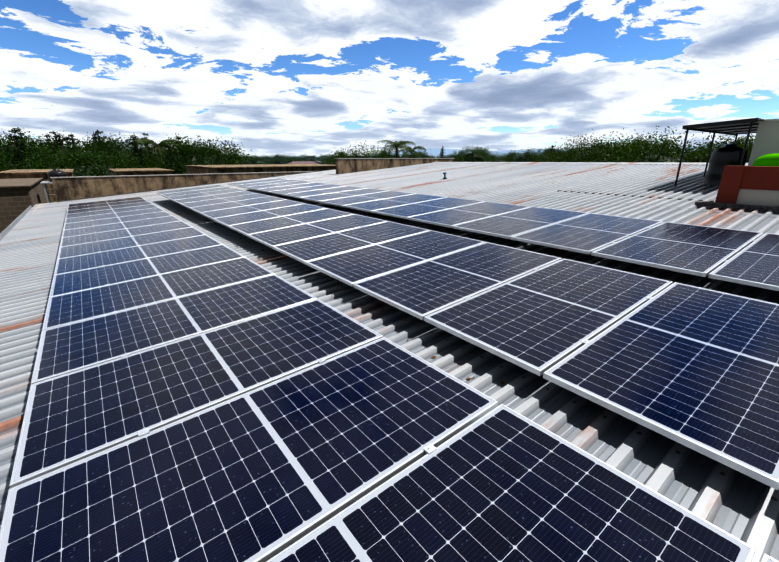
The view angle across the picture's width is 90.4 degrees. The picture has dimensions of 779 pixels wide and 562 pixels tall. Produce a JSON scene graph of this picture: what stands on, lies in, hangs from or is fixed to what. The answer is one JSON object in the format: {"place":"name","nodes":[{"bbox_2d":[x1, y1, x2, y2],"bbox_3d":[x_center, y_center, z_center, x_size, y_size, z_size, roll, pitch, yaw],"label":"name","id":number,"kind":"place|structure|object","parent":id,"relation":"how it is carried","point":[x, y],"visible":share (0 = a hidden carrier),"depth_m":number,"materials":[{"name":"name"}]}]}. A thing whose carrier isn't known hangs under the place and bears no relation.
{"place":"outdoors","nodes":[
{"label":"outdoors","id":0,"kind":"place"},
{"bbox_2d":[184,164,335,173],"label":"back block","id":1,"kind":"structure","parent":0,"point":[206,169],"depth_m":26.43,"materials":[{"name":"paint"}]},
{"bbox_2d":[0,0,778,156],"label":"sky","id":2,"kind":"structure","parent":0,"point":[317,78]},
{"bbox_2d":[184,192,653,345],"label":"panel clamps","id":3,"kind":"object","parent":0,"point":[584,341],"visible":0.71,"depth_m":3.98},
{"bbox_2d":[290,143,728,157],"bbox_3d":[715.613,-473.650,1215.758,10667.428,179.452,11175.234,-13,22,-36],"label":"distant hills","id":4,"kind":"structure","parent":0,"point":[435,152],"depth_m":4971.19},
{"bbox_2d":[424,258,672,375],"bbox_3d":[1.422,0.164,3.314,2.094,0.038,1.038,-18,25,-34],"label":"solar panel","id":5,"kind":"object","parent":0,"point":[540,321],"visible":1,"depth_m":3.10,"materials":[{"name":"glass"}]},
{"bbox_2d":[557,190,713,201],"bbox_3d":[12.683,-0.839,5.646,8.100,0.250,17.200,-13,22,-36],"label":"roof sheet edge","id":6,"kind":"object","parent":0,"point":[632,195],"depth_m":8.53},
{"bbox_2d":[695,201,778,213],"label":"neighbour kerb","id":7,"kind":"structure","parent":6,"relation":"on","point":[738,207],"depth_m":6.61,"materials":[{"name":"concrete"}]},
{"bbox_2d":[715,166,778,206],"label":"low wall","id":8,"kind":"structure","parent":7,"relation":"on","point":[753,185],"depth_m":6.56,"materials":[{"name":"red paint"}]},
{"label":"ground","id":9,"kind":"structure","parent":0,"visible":0},
{"bbox_2d":[0,143,15,170],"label":"broad tree","id":10,"kind":"object","parent":9,"relation":"on","point":[2,161],"visible":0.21,"depth_m":46.28,"materials":[{"name":"green plant"}]},
{"bbox_2d":[3,128,34,168],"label":"conifer tree","id":11,"kind":"object","parent":9,"relation":"on","point":[19,144],"visible":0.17,"depth_m":41.84,"materials":[{"name":"green plant"}]},
{"bbox_2d":[0,146,41,169],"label":"broad tree","id":12,"kind":"object","parent":9,"relation":"on","point":[15,158],"visible":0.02,"depth_m":50.60,"materials":[{"name":"green plant"}]},
{"bbox_2d":[0,178,46,232],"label":"brick wall","id":13,"kind":"structure","parent":9,"relation":"on","point":[18,196],"depth_m":18.13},
{"bbox_2d":[0,128,59,162],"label":"broad tree","id":14,"kind":"object","parent":9,"relation":"on","point":[4,145],"visible":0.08,"depth_m":53.05,"materials":[{"name":"green plant"}]},
{"bbox_2d":[0,131,63,165],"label":"broad tree","id":15,"kind":"object","parent":9,"relation":"on","point":[47,142],"visible":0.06,"depth_m":54.56,"materials":[{"name":"green plant"}]},
{"bbox_2d":[33,203,46,211],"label":"building walls","id":16,"kind":"structure","parent":9,"relation":"on","point":[38,205],"depth_m":14.72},
{"bbox_2d":[0,176,778,561],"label":"roof sheet","id":17,"kind":"object","parent":16,"relation":"on","point":[732,502],"visible":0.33,"depth_m":3.27,"materials":[{"name":"metal"}]},
{"bbox_2d":[0,205,31,240],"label":"trim","id":18,"kind":"structure","parent":17,"relation":"on","point":[12,225],"depth_m":11.14,"materials":[{"name":"silver metal"}]},
{"bbox_2d":[278,163,778,216],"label":"roof sheet","id":19,"kind":"object","parent":17,"relation":"on","point":[548,181],"visible":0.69,"depth_m":11.79,"materials":[{"name":"metal"}]},
{"bbox_2d":[335,158,453,173],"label":"parapet wall","id":20,"kind":"structure","parent":19,"relation":"on","point":[347,165],"depth_m":20.49,"materials":[{"name":"paint"}]},
{"bbox_2d":[432,162,747,164],"bbox_3d":[10.026,-4.157,13.712,0.600,0.088,24.200,-18,25,-34],"label":"roof ridge cap","id":21,"kind":"object","parent":19,"relation":"on","point":[675,163],"visible":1,"depth_m":15.49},
{"bbox_2d":[674,118,764,186],"bbox_3d":[8.686,-3.075,9.685,4.322,1.548,1.262,-13,22,-36],"label":"canopy","id":22,"kind":"object","parent":19,"relation":"on","point":[741,126],"visible":0.77,"depth_m":8.89,"materials":[{"name":"metal"}]},
{"bbox_2d":[704,144,747,186],"bbox_3d":[7.734,-2.580,8.905,0.660,1.082,0.660,-13,22,-36],"label":"water tank","id":23,"kind":"object","parent":19,"relation":"on","point":[726,155],"visible":0.56,"depth_m":8.71,"materials":[{"name":"plastic"}]},
{"bbox_3d":[-3.748,-0.366,5.968,1.147,0.122,20.202,-17,24,-34],"label":"solar panel mount","id":24,"kind":"object","parent":17,"relation":"on","visible":0},
{"bbox_2d":[68,197,142,206],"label":"solar panel","id":25,"kind":"object","parent":24,"relation":"on","point":[102,202],"visible":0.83,"depth_m":13.08,"materials":[{"name":"blue glass"}]},
{"bbox_2d":[67,199,147,210],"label":"solar panel","id":26,"kind":"object","parent":24,"relation":"on","point":[103,204],"visible":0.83,"depth_m":12.28,"materials":[{"name":"blue glass"}]},
{"bbox_2d":[66,201,151,213],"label":"solar panel","id":27,"kind":"object","parent":24,"relation":"on","point":[107,207],"visible":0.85,"depth_m":11.47,"materials":[{"name":"blue glass"}]},
{"bbox_2d":[65,204,157,218],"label":"solar panel","id":28,"kind":"object","parent":24,"relation":"on","point":[82,214],"visible":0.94,"depth_m":10.68,"materials":[{"name":"blue glass"}]},
{"bbox_2d":[64,207,163,223],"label":"solar panel","id":29,"kind":"object","parent":24,"relation":"on","point":[108,215],"visible":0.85,"depth_m":9.87,"materials":[{"name":"blue glass"}]},
{"bbox_2d":[63,211,172,229],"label":"solar panel","id":30,"kind":"object","parent":24,"relation":"on","point":[67,226],"visible":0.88,"depth_m":9.05,"materials":[{"name":"blue glass"}]},
{"bbox_2d":[61,216,181,237],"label":"solar panel","id":31,"kind":"object","parent":24,"relation":"on","point":[107,227],"visible":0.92,"depth_m":8.24,"materials":[{"name":"blue glass"}]},
{"bbox_2d":[59,221,191,246],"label":"solar panel","id":32,"kind":"object","parent":24,"relation":"on","point":[100,236],"visible":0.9,"depth_m":7.44,"materials":[{"name":"blue glass"}]},
{"bbox_2d":[57,227,205,258],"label":"solar panel","id":33,"kind":"object","parent":24,"relation":"on","point":[104,245],"visible":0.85,"depth_m":6.63,"materials":[{"name":"blue glass"}]},
{"bbox_2d":[54,235,221,274],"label":"solar panel","id":34,"kind":"object","parent":24,"relation":"on","point":[87,261],"visible":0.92,"depth_m":5.82,"materials":[{"name":"blue glass"}]},
{"bbox_2d":[49,244,244,296],"bbox_3d":[-3.129,-0.186,5.124,2.094,0.038,1.038,-17,24,-34],"label":"solar panel","id":35,"kind":"object","parent":24,"relation":"on","point":[72,282],"visible":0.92,"depth_m":5.00,"materials":[{"name":"blue glass"}]},
{"bbox_2d":[42,257,274,329],"bbox_3d":[-2.484,0.061,4.322,2.094,0.039,1.038,-17,24,-34],"label":"solar panel","id":36,"kind":"object","parent":24,"relation":"on","point":[73,307],"visible":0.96,"depth_m":4.17,"materials":[{"name":"blue glass"}]},
{"bbox_2d":[31,274,316,383],"bbox_3d":[-1.840,0.311,3.523,2.094,0.038,1.038,-17,24,-34],"label":"solar panel","id":37,"kind":"object","parent":24,"relation":"on","point":[69,348],"visible":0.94,"depth_m":3.34,"materials":[{"name":"blue glass"}]},
{"bbox_2d":[9,299,382,487],"bbox_3d":[-1.193,0.559,2.722,2.094,0.037,1.038,-17,24,-34],"label":"solar panel","id":38,"kind":"object","parent":24,"relation":"on","point":[73,417],"visible":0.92,"depth_m":2.48,"materials":[{"name":"blue glass"}]},
{"bbox_2d":[0,337,497,561],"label":"solar panel","id":39,"kind":"object","parent":24,"relation":"on","point":[265,473],"visible":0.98,"depth_m":1.76,"materials":[{"name":"blue glass"}]},
{"bbox_2d":[89,198,436,454],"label":"panel clamps","id":40,"kind":"object","parent":24,"relation":"on","point":[429,448],"visible":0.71,"depth_m":2.04,"materials":[{"name":"silver metal"}]},
{"bbox_2d":[266,404,755,561],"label":"solar panel","id":41,"kind":"object","parent":24,"relation":"on","point":[502,483],"visible":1,"depth_m":1.48,"materials":[{"name":"blue glass"}]},
{"bbox_2d":[761,553,778,561],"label":"solar panel","id":42,"kind":"object","parent":24,"relation":"on","point":[766,558],"visible":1,"depth_m":1.28,"materials":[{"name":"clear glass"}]},
{"bbox_3d":[0.513,-1.461,8.159,1.147,0.276,19.144,-17,25,-34],"label":"solar panel feet","id":43,"kind":"object","parent":17,"relation":"on","visible":0},
{"bbox_2d":[227,178,288,185],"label":"solar panel","id":44,"kind":"object","parent":43,"relation":"on","point":[251,182],"visible":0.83,"depth_m":14.78,"materials":[{"name":"blue glass"}]},
{"bbox_2d":[236,179,299,187],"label":"solar panel","id":45,"kind":"object","parent":43,"relation":"on","point":[263,183],"visible":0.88,"depth_m":13.99,"materials":[{"name":"blue glass"}]},
{"bbox_2d":[245,181,313,189],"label":"solar panel","id":46,"kind":"object","parent":43,"relation":"on","point":[276,185],"visible":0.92,"depth_m":13.17,"materials":[{"name":"blue glass"}]},
{"bbox_2d":[256,182,325,192],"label":"solar panel","id":47,"kind":"object","parent":43,"relation":"on","point":[288,187],"visible":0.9,"depth_m":12.37,"materials":[{"name":"blue glass"}]},
{"bbox_2d":[269,184,344,194],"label":"solar panel","id":48,"kind":"object","parent":43,"relation":"on","point":[295,190],"visible":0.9,"depth_m":11.58,"materials":[{"name":"blue glass"}]},
{"bbox_2d":[283,186,363,198],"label":"solar panel","id":49,"kind":"object","parent":43,"relation":"on","point":[319,192],"visible":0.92,"depth_m":10.78,"materials":[{"name":"blue glass"}]},
{"bbox_2d":[300,188,389,202],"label":"solar panel","id":50,"kind":"object","parent":43,"relation":"on","point":[328,196],"visible":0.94,"depth_m":9.97,"materials":[{"name":"blue glass"}]},
{"bbox_2d":[320,191,415,206],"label":"solar panel","id":51,"kind":"object","parent":43,"relation":"on","point":[340,202],"visible":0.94,"depth_m":9.18,"materials":[{"name":"blue glass"}]},
{"bbox_2d":[343,194,445,212],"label":"solar panel","id":52,"kind":"object","parent":43,"relation":"on","point":[370,206],"visible":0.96,"depth_m":8.37,"materials":[{"name":"blue glass"}]},
{"bbox_2d":[372,197,484,218],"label":"solar panel","id":53,"kind":"object","parent":43,"relation":"on","point":[413,209],"visible":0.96,"depth_m":7.57,"materials":[{"name":"blue glass"}]},
{"bbox_2d":[407,202,529,227],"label":"solar panel","id":54,"kind":"object","parent":43,"relation":"on","point":[449,218],"visible":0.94,"depth_m":6.76,"materials":[{"name":"blue glass"}]},
{"bbox_2d":[452,207,588,238],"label":"solar panel","id":55,"kind":"object","parent":43,"relation":"on","point":[508,225],"visible":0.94,"depth_m":5.95,"materials":[{"name":"blue glass"}]},
{"bbox_2d":[511,213,662,254],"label":"solar panel","id":56,"kind":"object","parent":43,"relation":"on","point":[589,233],"visible":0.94,"depth_m":5.13,"materials":[{"name":"blue glass"}]},
{"bbox_2d":[591,222,762,276],"bbox_3d":[3.390,-0.437,4.502,2.094,0.037,1.038,-17,25,-34],"label":"solar panel","id":57,"kind":"object","parent":43,"relation":"on","point":[701,251],"visible":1,"depth_m":4.31,"materials":[{"name":"blue glass"}]},
{"bbox_2d":[708,233,778,290],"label":"solar panel","id":58,"kind":"object","parent":43,"relation":"on","point":[755,263],"visible":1,"depth_m":3.63,"materials":[{"name":"blue glass"}]},
{"bbox_2d":[748,119,778,165],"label":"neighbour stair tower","id":59,"kind":"structure","parent":16,"relation":"on","point":[766,140],"depth_m":8.11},
{"bbox_2d":[752,153,778,165],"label":"dome","id":60,"kind":"object","parent":59,"relation":"on","point":[769,160],"visible":0.48,"depth_m":7.66,"materials":[{"name":"fabric"}]},
{"bbox_2d":[40,169,66,202],"bbox_3d":[-18.368,-2.204,22.565,1.500,8.333,1.500,-13,22,-36],"label":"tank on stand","id":61,"kind":"object","parent":9,"relation":"on","point":[56,173],"visible":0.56,"depth_m":21.09,"materials":[{"name":"black"}]},
{"bbox_2d":[49,133,67,157],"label":"conifer tree","id":62,"kind":"object","parent":9,"relation":"on","point":[59,139],"visible":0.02,"depth_m":55.03,"materials":[{"name":"green plant"}]},
{"bbox_2d":[0,143,134,170],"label":"bush","id":63,"kind":"object","parent":9,"relation":"on","point":[40,160],"visible":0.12,"depth_m":34.45,"materials":[{"name":"green plant"}]},
{"bbox_2d":[62,137,77,164],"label":"conifer tree","id":64,"kind":"object","parent":9,"relation":"on","point":[66,139],"visible":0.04,"depth_m":42.44,"materials":[{"name":"green plant"}]},
{"bbox_2d":[43,132,128,166],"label":"broad tree","id":65,"kind":"object","parent":9,"relation":"on","point":[77,147],"visible":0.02,"depth_m":54.99,"materials":[{"name":"green plant"}]},
{"bbox_2d":[0,168,173,202],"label":"flat roof block","id":66,"kind":"structure","parent":9,"relation":"on","point":[25,173],"depth_m":24.84,"materials":[{"name":"paint"}]},
{"bbox_2d":[13,138,165,176],"bbox_3d":[-26.622,-7.478,36.007,12.912,10.797,12.570,-2,18,-7],"label":"bush","id":67,"kind":"object","parent":9,"relation":"on","point":[89,169],"visible":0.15,"depth_m":33.47,"materials":[{"name":"green plant"}]},
{"bbox_2d":[91,130,106,153],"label":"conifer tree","id":68,"kind":"object","parent":9,"relation":"on","point":[97,132],"visible":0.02,"depth_m":52.06,"materials":[{"name":"green plant"}]},
{"bbox_2d":[66,132,155,164],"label":"bush","id":69,"kind":"object","parent":9,"relation":"on","point":[117,144],"visible":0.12,"depth_m":51.10,"materials":[{"name":"green plant"}]},
{"bbox_2d":[104,139,159,167],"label":"broad tree","id":70,"kind":"object","parent":9,"relation":"on","point":[147,159],"visible":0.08,"depth_m":46.83,"materials":[{"name":"green plant"}]},
{"bbox_2d":[128,135,147,167],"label":"conifer tree","id":71,"kind":"object","parent":9,"relation":"on","point":[135,148],"visible":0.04,"depth_m":43.48,"materials":[{"name":"green plant"}]},
{"bbox_2d":[124,138,182,161],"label":"palm tree","id":72,"kind":"object","parent":9,"relation":"on","point":[153,146],"visible":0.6,"depth_m":48.78,"materials":[{"name":"green plant"}]},
{"bbox_2d":[143,139,199,168],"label":"broad tree","id":73,"kind":"object","parent":9,"relation":"on","point":[160,159],"depth_m":46.33,"materials":[{"name":"green plant"}]},
{"bbox_2d":[163,142,182,173],"bbox_3d":[-21.863,-8.830,40.126,4.203,10.872,4.302,11,21,30],"label":"conifer tree","id":74,"kind":"object","parent":9,"relation":"on","point":[165,145],"visible":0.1,"depth_m":38.75,"materials":[{"name":"green plant"}]},
{"bbox_2d":[50,171,312,200],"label":"parapet wall","id":75,"kind":"structure","parent":9,"relation":"on","point":[70,188],"depth_m":17.15,"materials":[{"name":"concrete"}]},
{"bbox_2d":[57,169,335,201],"bbox_3d":[-6.226,-5.634,20.897,18.500,0.067,0.105,-18,25,-34],"label":"parapet flashing","id":76,"kind":"object","parent":75,"relation":"attached to","point":[185,186],"visible":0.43,"depth_m":18.24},
{"bbox_2d":[143,134,246,173],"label":"bush","id":77,"kind":"object","parent":9,"relation":"on","point":[202,160],"visible":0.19,"depth_m":40.01,"materials":[{"name":"green plant"}]},
{"bbox_2d":[147,136,250,173],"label":"bush","id":78,"kind":"object","parent":9,"relation":"on","point":[197,155],"visible":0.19,"depth_m":40.71,"materials":[{"name":"green plant"}]},
{"bbox_2d":[251,156,271,163],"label":"broad tree","id":79,"kind":"object","parent":9,"relation":"on","point":[258,161],"visible":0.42,"depth_m":152.58,"materials":[{"name":"green plant"}]},
{"bbox_2d":[271,153,291,163],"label":"broad tree","id":80,"kind":"object","parent":9,"relation":"on","point":[279,160],"visible":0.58,"depth_m":178.21,"materials":[{"name":"green plant"}]},
{"bbox_2d":[240,160,332,164],"bbox_3d":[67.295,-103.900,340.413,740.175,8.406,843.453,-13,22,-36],"label":"suburb houses","id":81,"kind":"structure","parent":9,"relation":"on","point":[303,162],"depth_m":124.37,"materials":[{"name":"tile"}]},
{"bbox_2d":[321,137,390,164],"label":"bush","id":82,"kind":"object","parent":9,"relation":"on","point":[354,155],"visible":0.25,"depth_m":59.50,"materials":[{"name":"green plant"}]},
{"bbox_2d":[378,140,415,157],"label":"palm tree","id":83,"kind":"object","parent":9,"relation":"on","point":[395,145],"visible":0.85,"depth_m":67.90,"materials":[{"name":"green plant"}]},
{"bbox_2d":[399,146,426,157],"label":"palm tree","id":84,"kind":"object","parent":9,"relation":"on","point":[414,151],"visible":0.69,"depth_m":94.02,"materials":[{"name":"green plant"}]},
{"bbox_2d":[454,144,495,161],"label":"broad tree","id":85,"kind":"object","parent":9,"relation":"on","point":[478,155],"visible":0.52,"depth_m":102.54,"materials":[{"name":"green plant"}]},
{"bbox_2d":[481,150,520,161],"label":"broad tree","id":86,"kind":"object","parent":9,"relation":"on","point":[497,160],"visible":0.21,"depth_m":91.25,"materials":[{"name":"green plant"}]},
{"bbox_2d":[503,148,543,161],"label":"broad tree","id":87,"kind":"object","parent":9,"relation":"on","point":[526,157],"visible":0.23,"depth_m":90.77,"materials":[{"name":"green plant"}]},
{"bbox_2d":[542,151,565,161],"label":"broad tree","id":88,"kind":"object","parent":9,"relation":"on","point":[554,154],"depth_m":77.34,"materials":[{"name":"green plant"}]},
{"bbox_2d":[543,129,626,161],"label":"bush","id":89,"kind":"object","parent":9,"relation":"on","point":[579,150],"visible":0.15,"depth_m":48.23,"materials":[{"name":"green plant"}]},
{"bbox_2d":[554,136,655,161],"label":"bush","id":90,"kind":"object","parent":9,"relation":"on","point":[599,158],"visible":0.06,"depth_m":43.30,"materials":[{"name":"green plant"}]},
{"bbox_2d":[585,128,688,161],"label":"bush","id":91,"kind":"object","parent":9,"relation":"on","point":[635,146],"visible":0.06,"depth_m":44.87,"materials":[{"name":"green plant"}]},
{"bbox_2d":[599,126,710,161],"bbox_3d":[22.946,-7.389,34.137,11.508,11.824,11.204,3,18,8],"label":"bush","id":92,"kind":"object","parent":9,"relation":"on","point":[659,156],"visible":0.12,"depth_m":32.34,"materials":[{"name":"green plant"}]},
{"bbox_2d":[644,132,748,161],"bbox_3d":[26.967,-7.259,33.835,14.441,11.696,14.849,-13,22,-36],"label":"bush","id":93,"kind":"object","parent":9,"relation":"on","point":[700,149],"visible":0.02,"depth_m":33.44,"materials":[{"name":"green plant"}]},
{"bbox_2d":[672,134,754,162],"bbox_3d":[28.313,-6.375,31.091,13.324,11.671,14.354,-4,18,-12],"label":"bush","id":94,"kind":"object","parent":9,"relation":"on","point":[739,143],"depth_m":29.17,"materials":[{"name":"green plant"}]},
{"bbox_2d":[682,135,750,161],"bbox_3d":[27.538,-6.317,31.261,10.570,11.482,10.790,7,19,22],"label":"bush","id":95,"kind":"object","parent":9,"relation":"on","point":[697,155],"visible":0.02,"depth_m":29.63,"materials":[{"name":"green plant"}]},
{"bbox_2d":[718,135,752,162],"bbox_3d":[27.092,-5.409,29.305,11.033,10.970,10.670,11,21,31],"label":"bush","id":96,"kind":"object","parent":9,"relation":"on","point":[748,149],"depth_m":27.04,"materials":[{"name":"green plant"}]},
{"bbox_3d":[-1.457,-0.869,6.968,1.147,0.274,19.144,-18,25,-34],"label":"solar panel mount","id":97,"kind":"object","parent":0,"visible":0},
{"bbox_2d":[156,185,225,194],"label":"solar panel","id":98,"kind":"object","parent":97,"relation":"attached to","point":[187,189],"visible":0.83,"depth_m":13.59,"materials":[{"name":"blue glass"}]},
{"bbox_2d":[161,187,234,197],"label":"solar panel","id":99,"kind":"object","parent":97,"relation":"attached to","point":[193,192],"visible":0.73,"depth_m":12.81,"materials":[{"name":"blue glass"}]},
{"bbox_2d":[167,188,244,200],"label":"solar panel","id":100,"kind":"object","parent":97,"relation":"attached to","point":[172,198],"visible":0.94,"depth_m":12.01,"materials":[{"name":"blue glass"}]},
{"bbox_2d":[173,191,254,204],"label":"solar panel","id":101,"kind":"object","parent":97,"relation":"attached to","point":[203,198],"visible":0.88,"depth_m":11.22,"materials":[{"name":"blue glass"}]},
{"bbox_2d":[181,193,268,208],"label":"solar panel","id":102,"kind":"object","parent":97,"relation":"attached to","point":[189,205],"visible":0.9,"depth_m":10.41,"materials":[{"name":"blue glass"}]},
{"bbox_2d":[190,196,286,213],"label":"solar panel","id":103,"kind":"object","parent":97,"relation":"on","point":[213,207],"visible":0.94,"depth_m":9.60,"materials":[{"name":"blue glass"}]},
{"bbox_2d":[200,199,305,219],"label":"solar panel","id":104,"kind":"object","parent":97,"relation":"attached to","point":[243,209],"visible":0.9,"depth_m":8.79,"materials":[{"name":"blue glass"}]},
{"bbox_2d":[213,204,326,227],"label":"solar panel","id":105,"kind":"object","parent":97,"relation":"attached to","point":[227,221],"visible":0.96,"depth_m":7.99,"materials":[{"name":"blue glass"}]},
{"bbox_2d":[229,208,352,236],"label":"solar panel","id":106,"kind":"object","parent":97,"relation":"attached to","point":[248,228],"visible":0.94,"depth_m":7.20,"materials":[{"name":"blue glass"}]},
{"bbox_2d":[248,214,386,248],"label":"solar panel","id":107,"kind":"object","parent":97,"relation":"attached to","point":[276,237],"visible":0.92,"depth_m":6.38,"materials":[{"name":"blue glass"}]},
{"bbox_2d":[273,221,429,264],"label":"solar panel","id":108,"kind":"object","parent":97,"relation":"attached to","point":[309,249],"visible":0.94,"depth_m":5.57,"materials":[{"name":"blue glass"}]},
{"bbox_2d":[306,230,485,286],"bbox_3d":[0.128,-0.356,4.905,2.094,0.039,1.038,-18,25,-34],"label":"solar panel","id":109,"kind":"object","parent":97,"relation":"attached to","point":[350,268],"visible":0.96,"depth_m":4.76,"materials":[{"name":"blue glass"}]},
{"bbox_2d":[353,242,561,319],"bbox_3d":[0.774,-0.096,4.110,2.094,0.039,1.038,-18,25,-34],"label":"solar panel","id":110,"kind":"object","parent":97,"relation":"attached to","point":[420,291],"visible":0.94,"depth_m":3.94,"materials":[{"name":"blue glass"}]},
{"bbox_2d":[543,282,778,489],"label":"solar panel","id":111,"kind":"object","parent":97,"relation":"attached to","point":[694,368],"visible":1,"depth_m":2.25,"materials":[{"name":"blue glass"}]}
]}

